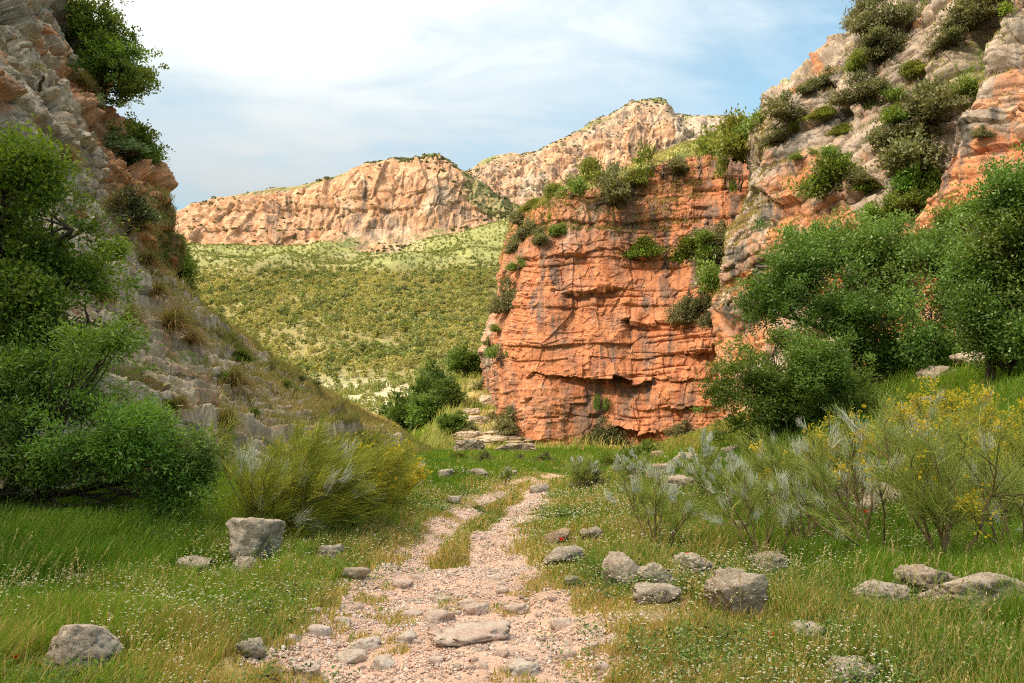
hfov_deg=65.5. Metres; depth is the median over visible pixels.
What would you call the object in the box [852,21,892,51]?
bush
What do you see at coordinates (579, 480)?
bush
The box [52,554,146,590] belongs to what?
grass tussock
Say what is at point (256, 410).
bush
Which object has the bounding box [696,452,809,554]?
broom bush
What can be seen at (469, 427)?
bush
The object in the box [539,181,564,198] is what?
bush
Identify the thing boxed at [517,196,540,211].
bush
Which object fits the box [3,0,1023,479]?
ledge grass
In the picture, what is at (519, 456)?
bush
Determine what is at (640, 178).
bush
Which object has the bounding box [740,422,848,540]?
broom bush
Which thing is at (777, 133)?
bush
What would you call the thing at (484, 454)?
bush
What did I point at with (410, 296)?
shrubs
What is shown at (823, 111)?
bush
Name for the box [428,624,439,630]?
pebble
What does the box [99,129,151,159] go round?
bush
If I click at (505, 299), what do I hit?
bush
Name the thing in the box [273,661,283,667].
pebble
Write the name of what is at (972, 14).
bush
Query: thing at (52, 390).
broadleaf shrub
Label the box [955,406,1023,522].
broom bush
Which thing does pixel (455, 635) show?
track stone
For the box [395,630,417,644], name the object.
track stone
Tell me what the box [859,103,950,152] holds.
bush
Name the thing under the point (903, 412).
broom bush
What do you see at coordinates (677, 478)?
boulder
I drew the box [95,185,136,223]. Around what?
grass tussock
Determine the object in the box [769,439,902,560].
broom bush
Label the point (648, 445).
bush
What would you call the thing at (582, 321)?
red cliff
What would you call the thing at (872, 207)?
bush
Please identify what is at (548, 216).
bush
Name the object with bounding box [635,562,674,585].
boulder
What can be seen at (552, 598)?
pebble
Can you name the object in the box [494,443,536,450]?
rock ledge
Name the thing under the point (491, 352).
bush
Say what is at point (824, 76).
bush
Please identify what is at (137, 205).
bush
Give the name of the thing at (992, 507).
boulder
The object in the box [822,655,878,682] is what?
boulder
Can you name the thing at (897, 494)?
boulder
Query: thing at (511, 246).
bush
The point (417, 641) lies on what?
pebble
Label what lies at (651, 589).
boulder
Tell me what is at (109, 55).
crag tree
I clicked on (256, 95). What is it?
sky
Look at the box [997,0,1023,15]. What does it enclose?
bush
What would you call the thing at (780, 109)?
bush
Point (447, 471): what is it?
boulder
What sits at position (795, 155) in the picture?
bush
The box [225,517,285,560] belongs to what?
boulder
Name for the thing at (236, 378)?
grass tussock
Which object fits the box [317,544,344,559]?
boulder
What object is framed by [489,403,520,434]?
bush
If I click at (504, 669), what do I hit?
pebble
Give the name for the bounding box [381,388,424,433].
valley tree
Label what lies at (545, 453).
bush
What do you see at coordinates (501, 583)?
pebble
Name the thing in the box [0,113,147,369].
broadleaf tree
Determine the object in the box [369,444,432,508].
broom bush
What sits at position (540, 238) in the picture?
bush
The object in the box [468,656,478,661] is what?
pebble
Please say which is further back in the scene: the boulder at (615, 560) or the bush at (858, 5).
the bush at (858, 5)
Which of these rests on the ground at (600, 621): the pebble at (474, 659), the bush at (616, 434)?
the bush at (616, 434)
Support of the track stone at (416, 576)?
on the path
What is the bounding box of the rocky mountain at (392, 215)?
[174,153,520,252]
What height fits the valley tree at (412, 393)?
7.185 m
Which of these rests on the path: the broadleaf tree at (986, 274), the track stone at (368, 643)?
the track stone at (368, 643)
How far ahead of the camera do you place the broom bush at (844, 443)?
10.79 m
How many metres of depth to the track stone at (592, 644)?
5.81 m
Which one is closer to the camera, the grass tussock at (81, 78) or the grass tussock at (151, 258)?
the grass tussock at (151, 258)
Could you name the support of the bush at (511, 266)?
on the red cliff at (582, 321)
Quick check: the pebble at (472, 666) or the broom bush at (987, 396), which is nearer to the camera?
the pebble at (472, 666)
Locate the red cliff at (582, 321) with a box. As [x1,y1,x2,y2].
[477,139,748,446]
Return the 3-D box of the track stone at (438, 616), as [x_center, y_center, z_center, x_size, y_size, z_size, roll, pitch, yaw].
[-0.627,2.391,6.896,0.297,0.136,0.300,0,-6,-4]
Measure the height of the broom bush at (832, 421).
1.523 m
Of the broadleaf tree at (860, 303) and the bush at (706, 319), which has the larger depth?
the bush at (706, 319)
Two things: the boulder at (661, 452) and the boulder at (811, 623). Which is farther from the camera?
the boulder at (661, 452)
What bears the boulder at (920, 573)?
on the ground at (600, 621)
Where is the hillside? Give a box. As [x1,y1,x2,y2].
[187,218,510,412]
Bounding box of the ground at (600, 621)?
[16,363,1021,682]
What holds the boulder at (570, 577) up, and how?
on the ground at (600, 621)
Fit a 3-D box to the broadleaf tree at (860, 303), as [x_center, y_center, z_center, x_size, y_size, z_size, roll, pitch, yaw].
[9.955,-1.264,22.149,6.901,5.871,6.002,2,-6,-21]
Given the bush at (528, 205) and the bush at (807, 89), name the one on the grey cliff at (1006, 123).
the bush at (807, 89)
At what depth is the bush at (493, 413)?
54.90 m
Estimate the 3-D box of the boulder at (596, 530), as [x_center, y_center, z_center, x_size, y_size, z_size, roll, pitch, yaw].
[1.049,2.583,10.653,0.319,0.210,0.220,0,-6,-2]
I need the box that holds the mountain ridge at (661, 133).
[467,98,726,205]
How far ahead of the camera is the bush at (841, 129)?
40.69 m
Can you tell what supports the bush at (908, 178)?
on the grey cliff at (1006, 123)
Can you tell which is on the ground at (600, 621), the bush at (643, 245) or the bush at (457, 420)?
the bush at (457, 420)
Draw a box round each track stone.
[284,634,299,641]
[286,659,321,679]
[305,607,322,614]
[307,624,332,636]
[333,648,367,664]
[334,616,351,625]
[347,635,381,650]
[371,654,394,671]
[392,578,413,588]
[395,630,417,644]
[400,609,422,617]
[410,574,423,579]
[424,609,455,623]
[427,619,511,647]
[428,655,445,665]
[433,596,449,602]
[457,598,476,606]
[463,602,488,614]
[479,660,487,669]
[495,587,508,592]
[501,603,529,613]
[505,658,539,675]
[530,634,545,641]
[550,617,571,631]
[558,650,575,659]
[585,642,598,649]
[592,661,609,670]
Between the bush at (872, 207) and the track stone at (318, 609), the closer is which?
the track stone at (318, 609)
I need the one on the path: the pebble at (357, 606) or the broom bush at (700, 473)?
the pebble at (357, 606)
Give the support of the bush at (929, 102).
on the grey cliff at (1006, 123)
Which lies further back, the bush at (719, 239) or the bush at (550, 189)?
the bush at (550, 189)
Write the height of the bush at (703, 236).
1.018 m
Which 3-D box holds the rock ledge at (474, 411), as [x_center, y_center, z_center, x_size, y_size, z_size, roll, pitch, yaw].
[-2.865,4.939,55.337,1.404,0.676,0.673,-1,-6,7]
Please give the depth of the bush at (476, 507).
14.82 m
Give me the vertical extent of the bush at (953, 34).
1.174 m
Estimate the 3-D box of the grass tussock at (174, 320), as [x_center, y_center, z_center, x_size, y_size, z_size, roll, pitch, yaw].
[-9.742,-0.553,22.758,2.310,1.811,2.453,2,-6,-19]
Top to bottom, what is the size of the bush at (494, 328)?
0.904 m
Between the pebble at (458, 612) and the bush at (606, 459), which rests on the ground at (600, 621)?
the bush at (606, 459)
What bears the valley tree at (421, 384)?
on the ground at (600, 621)
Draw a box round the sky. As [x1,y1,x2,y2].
[80,0,855,211]
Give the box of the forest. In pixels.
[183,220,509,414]
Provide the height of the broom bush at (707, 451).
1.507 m
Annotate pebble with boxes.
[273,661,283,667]
[352,602,363,609]
[412,639,422,643]
[428,594,441,600]
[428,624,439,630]
[452,663,460,668]
[454,610,461,615]
[467,664,475,669]
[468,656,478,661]
[475,645,489,650]
[491,649,509,657]
[498,581,507,585]
[499,666,506,672]
[525,657,534,661]
[548,596,557,600]
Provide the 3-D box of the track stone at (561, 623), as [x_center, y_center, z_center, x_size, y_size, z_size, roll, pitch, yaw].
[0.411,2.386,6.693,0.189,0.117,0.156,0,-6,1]
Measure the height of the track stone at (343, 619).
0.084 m
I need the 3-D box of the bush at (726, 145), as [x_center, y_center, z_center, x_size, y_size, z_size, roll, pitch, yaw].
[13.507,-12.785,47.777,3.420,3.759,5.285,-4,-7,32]
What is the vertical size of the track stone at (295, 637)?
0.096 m
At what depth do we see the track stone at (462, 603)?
7.38 m
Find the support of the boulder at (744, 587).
on the ground at (600, 621)
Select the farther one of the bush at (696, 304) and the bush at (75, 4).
the bush at (696, 304)
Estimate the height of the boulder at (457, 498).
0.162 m
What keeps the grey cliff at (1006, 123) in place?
on the ground at (600, 621)
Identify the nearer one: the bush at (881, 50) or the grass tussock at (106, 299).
the grass tussock at (106, 299)
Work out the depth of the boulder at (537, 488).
18.33 m
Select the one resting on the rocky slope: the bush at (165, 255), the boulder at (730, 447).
the bush at (165, 255)
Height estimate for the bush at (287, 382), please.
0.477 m
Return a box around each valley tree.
[376,398,392,416]
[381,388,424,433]
[396,389,424,428]
[399,389,443,427]
[405,368,434,401]
[423,373,468,411]
[424,354,450,388]
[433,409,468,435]
[442,344,481,377]
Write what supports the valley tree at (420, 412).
on the ground at (600, 621)
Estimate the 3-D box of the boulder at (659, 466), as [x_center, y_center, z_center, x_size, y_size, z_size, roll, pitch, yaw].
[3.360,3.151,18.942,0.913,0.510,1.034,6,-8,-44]
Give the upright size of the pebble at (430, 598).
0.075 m
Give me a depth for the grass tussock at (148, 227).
26.10 m
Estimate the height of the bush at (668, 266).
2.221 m
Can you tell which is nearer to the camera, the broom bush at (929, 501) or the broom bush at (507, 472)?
the broom bush at (929, 501)
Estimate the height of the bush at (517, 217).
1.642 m
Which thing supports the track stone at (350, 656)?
on the path
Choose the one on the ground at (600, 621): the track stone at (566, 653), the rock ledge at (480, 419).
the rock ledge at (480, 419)
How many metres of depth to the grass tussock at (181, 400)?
17.28 m
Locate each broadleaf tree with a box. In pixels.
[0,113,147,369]
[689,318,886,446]
[723,201,1011,391]
[919,136,1023,386]
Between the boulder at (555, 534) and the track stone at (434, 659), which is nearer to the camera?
the track stone at (434, 659)
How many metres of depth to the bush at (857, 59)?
40.20 m
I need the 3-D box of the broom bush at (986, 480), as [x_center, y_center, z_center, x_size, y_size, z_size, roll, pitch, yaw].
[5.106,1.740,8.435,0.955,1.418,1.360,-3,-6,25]
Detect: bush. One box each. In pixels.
[31,60,47,91]
[65,0,101,20]
[80,89,125,109]
[89,235,136,262]
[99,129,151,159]
[106,182,169,235]
[151,251,170,258]
[162,397,181,407]
[207,402,394,541]
[218,369,231,381]
[230,347,265,361]
[248,407,260,414]
[262,416,429,525]
[278,378,300,390]
[300,375,325,385]
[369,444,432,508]
[449,451,467,457]
[451,467,469,476]
[458,420,481,431]
[469,377,485,388]
[470,400,488,409]
[470,450,496,460]
[473,474,484,480]
[473,505,484,511]
[480,343,508,359]
[480,411,496,420]
[481,336,490,345]
[484,273,517,314]
[488,321,501,332]
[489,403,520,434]
[498,466,515,485]
[503,235,518,253]
[503,255,529,271]
[506,207,525,227]
[509,216,541,241]
[511,454,531,461]
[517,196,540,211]
[527,227,550,245]
[531,451,562,462]
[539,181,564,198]
[540,201,551,223]
[546,509,575,517]
[547,221,566,236]
[552,173,592,199]
[563,461,596,487]
[565,453,598,487]
[565,465,616,489]
[572,153,606,181]
[582,415,631,444]
[589,160,636,205]
[592,393,609,411]
[592,448,614,465]
[603,454,720,544]
[610,449,653,484]
[617,438,670,460]
[621,166,649,185]
[621,232,674,260]
[626,138,666,177]
[657,234,722,263]
[661,293,702,325]
[662,155,689,173]
[662,253,686,268]
[662,419,696,437]
[671,425,738,496]
[677,287,712,312]
[680,455,772,515]
[681,226,717,244]
[683,119,721,159]
[686,283,706,298]
[688,241,724,267]
[691,255,721,294]
[695,302,712,328]
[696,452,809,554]
[703,103,749,163]
[706,219,729,248]
[709,152,743,193]
[723,106,765,143]
[734,431,817,501]
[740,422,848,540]
[754,124,789,149]
[758,87,811,127]
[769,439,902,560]
[776,150,881,200]
[786,120,802,132]
[787,146,820,160]
[790,412,893,476]
[791,78,827,95]
[791,398,916,527]
[798,105,836,121]
[804,63,838,87]
[816,142,856,158]
[820,378,910,414]
[823,67,896,106]
[824,120,853,136]
[832,375,1023,556]
[839,0,878,29]
[840,45,869,71]
[841,0,920,35]
[843,165,873,185]
[851,196,908,223]
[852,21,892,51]
[857,27,913,63]
[859,83,912,109]
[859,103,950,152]
[867,380,944,485]
[874,122,954,177]
[875,178,940,216]
[879,101,913,125]
[881,155,949,194]
[890,370,973,453]
[893,58,926,80]
[894,75,970,126]
[898,0,931,23]
[920,179,978,235]
[921,22,968,57]
[929,0,1007,39]
[931,379,1023,499]
[938,435,1023,528]
[947,72,984,101]
[949,442,1023,545]
[953,195,1007,214]
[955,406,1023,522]
[956,0,1009,16]
[967,123,999,140]
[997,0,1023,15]
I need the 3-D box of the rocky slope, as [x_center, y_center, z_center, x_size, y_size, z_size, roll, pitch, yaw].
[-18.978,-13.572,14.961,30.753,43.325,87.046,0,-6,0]
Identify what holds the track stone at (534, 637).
on the path
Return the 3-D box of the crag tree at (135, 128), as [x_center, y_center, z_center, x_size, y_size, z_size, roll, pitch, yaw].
[-14.324,-7.235,30.014,2.915,2.356,2.728,0,-6,0]
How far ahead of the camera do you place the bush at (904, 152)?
35.40 m
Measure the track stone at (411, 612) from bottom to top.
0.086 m
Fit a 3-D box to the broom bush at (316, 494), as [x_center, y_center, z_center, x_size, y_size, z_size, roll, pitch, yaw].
[-2.746,1.872,10.760,2.579,2.175,2.388,4,-7,-37]
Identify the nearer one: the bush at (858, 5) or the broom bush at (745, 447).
the broom bush at (745, 447)
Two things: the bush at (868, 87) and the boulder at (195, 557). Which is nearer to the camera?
the boulder at (195, 557)
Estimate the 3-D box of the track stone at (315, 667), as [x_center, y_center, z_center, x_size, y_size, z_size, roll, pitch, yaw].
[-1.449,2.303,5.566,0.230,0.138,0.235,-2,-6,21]
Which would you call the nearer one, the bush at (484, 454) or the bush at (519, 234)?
the bush at (484, 454)
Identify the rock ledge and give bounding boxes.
[453,439,484,451]
[454,430,482,439]
[463,408,479,414]
[468,416,491,424]
[470,435,534,444]
[477,395,492,404]
[482,430,518,435]
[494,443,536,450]
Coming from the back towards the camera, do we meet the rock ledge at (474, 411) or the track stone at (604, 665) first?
the rock ledge at (474, 411)
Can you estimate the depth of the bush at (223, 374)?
23.81 m
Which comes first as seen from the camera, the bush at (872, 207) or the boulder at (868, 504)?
the boulder at (868, 504)
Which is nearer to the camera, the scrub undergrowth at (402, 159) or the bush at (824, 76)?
the bush at (824, 76)
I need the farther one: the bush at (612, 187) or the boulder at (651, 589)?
the bush at (612, 187)
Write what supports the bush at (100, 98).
on the rocky slope
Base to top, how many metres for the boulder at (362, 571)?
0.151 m
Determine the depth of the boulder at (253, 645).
5.62 m
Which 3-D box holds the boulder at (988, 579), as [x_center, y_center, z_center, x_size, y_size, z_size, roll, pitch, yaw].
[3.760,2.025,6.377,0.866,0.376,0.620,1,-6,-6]
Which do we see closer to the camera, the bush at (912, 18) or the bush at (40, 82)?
the bush at (40, 82)
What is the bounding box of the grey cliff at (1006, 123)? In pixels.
[707,0,1023,420]
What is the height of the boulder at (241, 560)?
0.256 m
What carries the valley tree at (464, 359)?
on the ground at (600, 621)
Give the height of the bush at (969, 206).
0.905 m
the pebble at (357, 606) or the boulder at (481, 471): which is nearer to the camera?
the pebble at (357, 606)
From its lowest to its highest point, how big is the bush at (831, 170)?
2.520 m
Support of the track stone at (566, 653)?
on the path
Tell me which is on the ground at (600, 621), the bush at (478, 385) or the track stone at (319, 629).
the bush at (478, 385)
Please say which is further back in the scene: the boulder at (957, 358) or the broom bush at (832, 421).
the boulder at (957, 358)
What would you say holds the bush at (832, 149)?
on the grey cliff at (1006, 123)
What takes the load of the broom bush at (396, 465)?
on the ground at (600, 621)
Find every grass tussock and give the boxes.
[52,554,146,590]
[57,137,95,173]
[68,68,103,94]
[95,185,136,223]
[95,291,120,310]
[123,302,156,340]
[129,214,168,247]
[137,243,169,276]
[138,296,210,351]
[144,276,181,305]
[164,391,199,414]
[176,324,215,355]
[214,357,264,406]
[217,401,251,434]
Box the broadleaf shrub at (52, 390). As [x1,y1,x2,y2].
[0,300,246,523]
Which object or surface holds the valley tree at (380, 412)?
on the ground at (600, 621)
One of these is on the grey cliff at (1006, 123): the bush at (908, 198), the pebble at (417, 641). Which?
the bush at (908, 198)
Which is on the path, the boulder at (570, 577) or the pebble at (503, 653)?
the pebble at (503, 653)
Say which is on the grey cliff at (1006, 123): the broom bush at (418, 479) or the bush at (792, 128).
the bush at (792, 128)
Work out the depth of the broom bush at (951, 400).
12.09 m
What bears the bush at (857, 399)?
on the ground at (600, 621)
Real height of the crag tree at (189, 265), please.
2.876 m
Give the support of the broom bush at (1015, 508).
on the ground at (600, 621)
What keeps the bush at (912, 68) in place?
on the grey cliff at (1006, 123)
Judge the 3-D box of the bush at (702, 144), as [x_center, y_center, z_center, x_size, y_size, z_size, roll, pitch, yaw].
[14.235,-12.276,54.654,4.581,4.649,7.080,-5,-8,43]
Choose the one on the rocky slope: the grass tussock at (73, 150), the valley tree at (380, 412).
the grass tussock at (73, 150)
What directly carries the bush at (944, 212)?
on the grey cliff at (1006, 123)
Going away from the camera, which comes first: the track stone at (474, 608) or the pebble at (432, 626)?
the pebble at (432, 626)
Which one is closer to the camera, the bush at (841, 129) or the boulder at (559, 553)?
the boulder at (559, 553)
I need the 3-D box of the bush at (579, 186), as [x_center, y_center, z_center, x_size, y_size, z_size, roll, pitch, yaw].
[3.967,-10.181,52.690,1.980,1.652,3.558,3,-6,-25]
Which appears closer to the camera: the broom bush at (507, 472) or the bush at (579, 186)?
the broom bush at (507, 472)
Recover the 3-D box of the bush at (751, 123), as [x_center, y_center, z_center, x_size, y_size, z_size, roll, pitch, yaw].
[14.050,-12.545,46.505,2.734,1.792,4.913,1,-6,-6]
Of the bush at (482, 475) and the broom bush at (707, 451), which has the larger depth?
the bush at (482, 475)
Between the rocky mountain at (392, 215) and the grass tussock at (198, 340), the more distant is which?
the rocky mountain at (392, 215)
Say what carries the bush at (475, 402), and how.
on the ground at (600, 621)
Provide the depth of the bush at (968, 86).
35.25 m
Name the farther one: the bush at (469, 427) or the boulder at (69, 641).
the bush at (469, 427)
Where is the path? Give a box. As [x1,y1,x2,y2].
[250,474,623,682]
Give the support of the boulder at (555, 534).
on the ground at (600, 621)
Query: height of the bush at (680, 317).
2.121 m
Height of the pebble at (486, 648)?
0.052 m
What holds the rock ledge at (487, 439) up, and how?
on the ground at (600, 621)
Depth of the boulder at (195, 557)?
8.81 m
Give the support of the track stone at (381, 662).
on the path
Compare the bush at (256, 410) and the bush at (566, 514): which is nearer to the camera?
the bush at (566, 514)
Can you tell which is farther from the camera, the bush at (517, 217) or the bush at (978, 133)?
the bush at (517, 217)
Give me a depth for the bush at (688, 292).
49.60 m
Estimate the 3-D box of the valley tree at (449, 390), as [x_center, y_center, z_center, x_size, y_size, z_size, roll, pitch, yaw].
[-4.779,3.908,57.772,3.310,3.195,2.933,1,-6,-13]
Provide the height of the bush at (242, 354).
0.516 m
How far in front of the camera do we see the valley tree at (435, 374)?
89.45 m
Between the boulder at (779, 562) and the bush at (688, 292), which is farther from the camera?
the bush at (688, 292)
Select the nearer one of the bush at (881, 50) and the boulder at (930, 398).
the boulder at (930, 398)
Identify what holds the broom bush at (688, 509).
on the ground at (600, 621)
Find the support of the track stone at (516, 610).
on the path
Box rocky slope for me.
[0,0,418,491]
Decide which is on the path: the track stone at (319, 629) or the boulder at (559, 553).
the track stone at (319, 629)
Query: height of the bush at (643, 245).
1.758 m
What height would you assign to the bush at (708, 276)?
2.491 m
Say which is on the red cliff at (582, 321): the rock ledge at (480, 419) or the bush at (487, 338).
the bush at (487, 338)
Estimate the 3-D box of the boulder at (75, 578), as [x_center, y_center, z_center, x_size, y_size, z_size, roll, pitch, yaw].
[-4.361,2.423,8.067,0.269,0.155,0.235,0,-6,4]
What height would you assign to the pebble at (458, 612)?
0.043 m
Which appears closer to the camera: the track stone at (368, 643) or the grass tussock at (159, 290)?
the track stone at (368, 643)
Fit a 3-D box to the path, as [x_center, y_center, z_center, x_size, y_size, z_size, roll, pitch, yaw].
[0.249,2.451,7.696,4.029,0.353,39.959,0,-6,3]
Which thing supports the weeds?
on the ground at (600, 621)
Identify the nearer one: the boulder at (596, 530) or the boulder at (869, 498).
the boulder at (596, 530)
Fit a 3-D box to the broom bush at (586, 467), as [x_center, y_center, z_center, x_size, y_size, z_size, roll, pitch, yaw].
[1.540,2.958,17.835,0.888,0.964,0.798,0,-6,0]
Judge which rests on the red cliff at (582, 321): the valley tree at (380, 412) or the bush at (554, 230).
the bush at (554, 230)
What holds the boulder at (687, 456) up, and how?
on the ground at (600, 621)
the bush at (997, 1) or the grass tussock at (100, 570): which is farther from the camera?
the bush at (997, 1)
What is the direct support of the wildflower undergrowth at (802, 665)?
on the ground at (600, 621)
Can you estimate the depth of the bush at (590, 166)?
54.47 m
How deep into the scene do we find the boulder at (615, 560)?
7.70 m
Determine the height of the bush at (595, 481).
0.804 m
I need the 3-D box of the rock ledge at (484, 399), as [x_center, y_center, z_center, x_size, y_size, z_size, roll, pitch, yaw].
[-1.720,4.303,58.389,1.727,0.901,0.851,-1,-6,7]
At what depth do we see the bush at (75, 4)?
30.12 m
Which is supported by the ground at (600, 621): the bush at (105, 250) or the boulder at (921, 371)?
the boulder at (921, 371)
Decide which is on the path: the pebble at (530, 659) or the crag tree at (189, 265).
the pebble at (530, 659)
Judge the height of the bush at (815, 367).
3.508 m
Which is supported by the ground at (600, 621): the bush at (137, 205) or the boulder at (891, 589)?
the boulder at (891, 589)
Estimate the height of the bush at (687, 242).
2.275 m
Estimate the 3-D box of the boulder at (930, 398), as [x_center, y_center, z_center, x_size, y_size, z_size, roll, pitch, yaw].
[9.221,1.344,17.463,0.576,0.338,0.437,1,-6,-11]
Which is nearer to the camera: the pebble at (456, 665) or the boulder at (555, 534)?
the pebble at (456, 665)
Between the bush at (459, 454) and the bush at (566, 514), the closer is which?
the bush at (566, 514)
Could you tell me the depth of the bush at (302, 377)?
36.76 m
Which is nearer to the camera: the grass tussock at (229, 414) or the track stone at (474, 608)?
the track stone at (474, 608)
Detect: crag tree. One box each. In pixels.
[60,0,169,109]
[104,111,175,167]
[176,241,205,299]
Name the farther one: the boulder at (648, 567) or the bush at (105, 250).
the bush at (105, 250)
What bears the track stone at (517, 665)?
on the path
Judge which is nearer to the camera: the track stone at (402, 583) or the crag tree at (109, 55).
the track stone at (402, 583)
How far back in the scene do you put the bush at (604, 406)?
50.20 m
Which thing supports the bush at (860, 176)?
on the grey cliff at (1006, 123)
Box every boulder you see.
[42,624,123,674]
[64,573,86,582]
[175,555,211,570]
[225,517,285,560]
[231,556,259,575]
[236,637,266,657]
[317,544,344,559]
[342,567,370,579]
[438,469,453,477]
[446,496,460,503]
[470,468,488,476]
[529,483,549,493]
[543,545,583,565]
[544,527,569,542]
[564,575,578,584]
[579,527,602,539]
[601,551,638,585]
[628,463,675,478]
[632,582,681,603]
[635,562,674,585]
[651,450,663,458]
[660,475,696,488]
[672,452,696,461]
[672,552,714,575]
[704,567,768,614]
[721,445,740,454]
[748,551,787,571]
[788,620,825,640]
[820,471,860,498]
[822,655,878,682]
[853,499,877,512]
[853,579,911,605]
[854,482,896,503]
[893,564,959,596]
[894,490,922,500]
[915,365,953,380]
[917,572,1023,615]
[920,396,945,403]
[948,351,984,365]
[972,499,1002,520]
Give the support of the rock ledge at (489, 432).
on the rock ledge at (487, 439)
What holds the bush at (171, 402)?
on the rocky slope
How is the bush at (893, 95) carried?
on the grey cliff at (1006, 123)
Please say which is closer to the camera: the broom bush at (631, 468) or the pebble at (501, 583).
the pebble at (501, 583)
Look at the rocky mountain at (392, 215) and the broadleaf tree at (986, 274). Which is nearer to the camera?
the broadleaf tree at (986, 274)
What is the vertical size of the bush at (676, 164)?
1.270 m
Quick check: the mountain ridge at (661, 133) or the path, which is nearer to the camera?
the path
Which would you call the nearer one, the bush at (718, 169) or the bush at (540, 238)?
the bush at (718, 169)
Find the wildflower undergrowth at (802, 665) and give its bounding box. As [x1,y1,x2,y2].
[0,347,1019,682]
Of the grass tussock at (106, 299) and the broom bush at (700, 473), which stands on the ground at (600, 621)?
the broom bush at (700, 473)
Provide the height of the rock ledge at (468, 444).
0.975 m
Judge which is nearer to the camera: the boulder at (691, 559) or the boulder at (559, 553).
the boulder at (691, 559)
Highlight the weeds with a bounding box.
[0,471,1023,682]
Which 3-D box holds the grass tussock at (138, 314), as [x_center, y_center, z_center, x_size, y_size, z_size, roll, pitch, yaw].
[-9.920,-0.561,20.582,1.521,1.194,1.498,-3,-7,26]
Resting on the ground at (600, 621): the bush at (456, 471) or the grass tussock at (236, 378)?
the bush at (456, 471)
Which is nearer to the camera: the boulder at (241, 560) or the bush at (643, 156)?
the boulder at (241, 560)
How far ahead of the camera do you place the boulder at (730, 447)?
20.44 m
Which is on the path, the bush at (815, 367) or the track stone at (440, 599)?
the track stone at (440, 599)
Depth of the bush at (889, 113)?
36.92 m
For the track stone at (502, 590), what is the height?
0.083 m
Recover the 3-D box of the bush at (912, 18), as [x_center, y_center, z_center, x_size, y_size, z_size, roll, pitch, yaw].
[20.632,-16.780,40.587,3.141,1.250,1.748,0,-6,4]
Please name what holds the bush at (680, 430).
on the ground at (600, 621)
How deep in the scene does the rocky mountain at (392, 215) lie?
786.76 m
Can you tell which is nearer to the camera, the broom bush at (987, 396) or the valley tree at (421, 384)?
the broom bush at (987, 396)
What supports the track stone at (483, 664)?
on the path
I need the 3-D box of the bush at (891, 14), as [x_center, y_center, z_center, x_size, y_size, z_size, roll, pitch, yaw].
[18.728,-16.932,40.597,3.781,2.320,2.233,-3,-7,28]
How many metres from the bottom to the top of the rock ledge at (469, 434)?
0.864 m
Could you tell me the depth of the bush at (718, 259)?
49.25 m
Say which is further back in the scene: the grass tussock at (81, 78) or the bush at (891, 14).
the bush at (891, 14)
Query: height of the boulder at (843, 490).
0.638 m
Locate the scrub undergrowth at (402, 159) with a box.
[186,97,728,253]
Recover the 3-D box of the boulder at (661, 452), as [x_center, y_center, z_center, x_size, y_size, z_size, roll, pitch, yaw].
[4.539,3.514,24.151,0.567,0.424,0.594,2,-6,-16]

